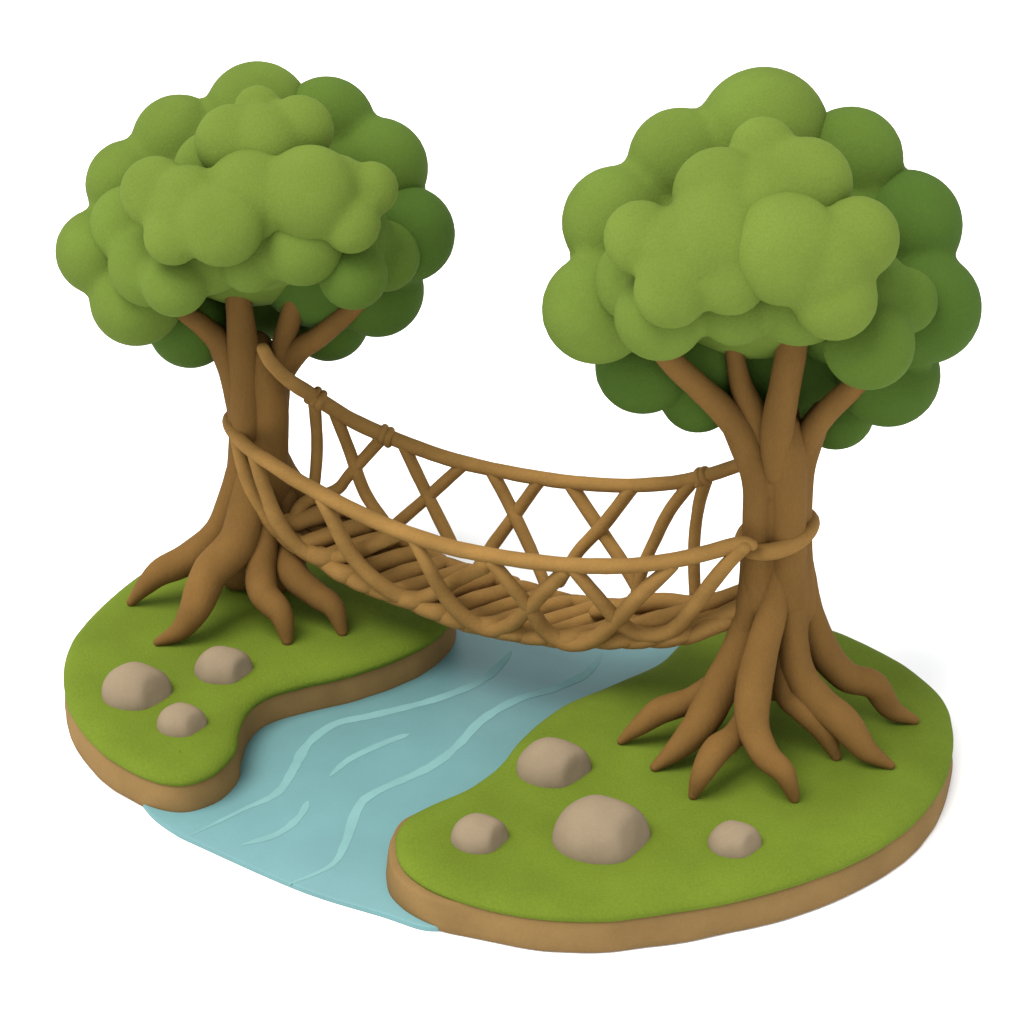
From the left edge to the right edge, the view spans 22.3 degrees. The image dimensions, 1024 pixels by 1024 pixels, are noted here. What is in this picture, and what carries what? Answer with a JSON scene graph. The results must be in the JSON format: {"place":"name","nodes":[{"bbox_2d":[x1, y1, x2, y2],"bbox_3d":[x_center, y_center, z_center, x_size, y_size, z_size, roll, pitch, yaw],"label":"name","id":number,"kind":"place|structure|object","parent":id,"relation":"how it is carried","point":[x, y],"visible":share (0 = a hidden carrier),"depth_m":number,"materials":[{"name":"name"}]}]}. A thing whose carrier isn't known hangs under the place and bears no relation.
{"place":"outdoors","nodes":[
{"label":"outdoors","id":0,"kind":"place"},
{"bbox_2d":[63,562,455,812],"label":"grass bank","id":1,"kind":"structure","parent":0,"point":[318,663],"depth_m":23.62,"materials":[{"name":"plant"}]},
{"bbox_2d":[102,662,171,710],"bbox_3d":[-3.346,1.536,23.145,0.627,0.400,0.539,0,30,0],"label":"stone","id":2,"kind":"object","parent":1,"relation":"on","point":[133,686],"visible":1,"depth_m":22.99,"materials":[{"name":"stone"}]},
{"bbox_2d":[157,702,206,736],"bbox_3d":[-2.890,1.808,22.737,0.442,0.273,0.379,0,30,0],"label":"stone","id":3,"kind":"object","parent":1,"relation":"on","point":[180,719],"visible":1,"depth_m":22.63,"materials":[{"name":"stone"}]},
{"bbox_2d":[194,646,252,684],"bbox_3d":[-2.609,1.369,23.477,0.530,0.315,0.451,0,30,0],"label":"stone","id":4,"kind":"object","parent":1,"relation":"on","point":[222,665],"visible":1,"depth_m":23.34,"materials":[{"name":"stone"}]},
{"bbox_2d":[55,61,454,645],"bbox_3d":[-2.266,-1.630,23.834,3.528,5.126,3.385,0,30,0],"label":"tree","id":5,"kind":"object","parent":1,"relation":"on","point":[232,219],"visible":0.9,"depth_m":22.67,"materials":[{"name":"green plant"}]},
{"bbox_2d":[142,629,677,931],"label":"water","id":6,"kind":"structure","parent":0,"point":[323,804],"depth_m":22.95,"materials":[{"name":"blue liquid"}]},
{"bbox_2d":[0,0,1023,1023],"bbox_3d":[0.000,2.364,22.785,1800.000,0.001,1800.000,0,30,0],"label":"ground","id":7,"kind":"structure","parent":0,"point":[519,117],"depth_m":27.72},
{"bbox_2d":[386,631,952,952],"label":"grass bank","id":8,"kind":"structure","parent":0,"point":[848,823],"depth_m":21.51,"materials":[{"name":"plant"}]},
{"bbox_2d":[451,813,508,853],"bbox_3d":[-0.264,2.622,21.312,0.480,0.303,0.411,0,30,0],"label":"stone","id":9,"kind":"object","parent":8,"relation":"on","point":[476,833],"visible":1,"depth_m":21.19,"materials":[{"name":"stone"}]},
{"bbox_2d":[516,737,591,787],"bbox_3d":[0.359,2.118,22.148,0.642,0.381,0.545,0,30,0],"label":"stone","id":10,"kind":"object","parent":8,"relation":"on","point":[549,762],"visible":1,"depth_m":21.99,"materials":[{"name":"stone"}]},
{"bbox_2d":[552,795,650,864],"bbox_3d":[0.736,2.580,21.294,0.814,0.494,0.688,0,30,0],"label":"stone","id":11,"kind":"object","parent":8,"relation":"on","point":[597,829],"visible":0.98,"depth_m":21.10,"materials":[{"name":"stone"}]},
{"bbox_2d":[708,820,761,857],"bbox_3d":[1.825,2.663,21.252,0.443,0.281,0.372,0,30,0],"label":"stone","id":12,"kind":"object","parent":8,"relation":"on","point":[732,839],"visible":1,"depth_m":21.14,"materials":[{"name":"stone"}]},
{"bbox_2d":[542,67,981,802],"bbox_3d":[1.985,-0.874,21.779,3.494,5.769,3.760,0,30,0],"label":"tree","id":13,"kind":"object","parent":8,"relation":"on","point":[766,271],"visible":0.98,"depth_m":20.44,"materials":[{"name":"green plant"}]},
{"bbox_2d":[222,342,819,651],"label":"woven bridge","id":14,"kind":"structure","parent":13,"relation":"attached to","point":[372,549],"depth_m":23.25,"materials":[{"name":"wood"}]}
]}

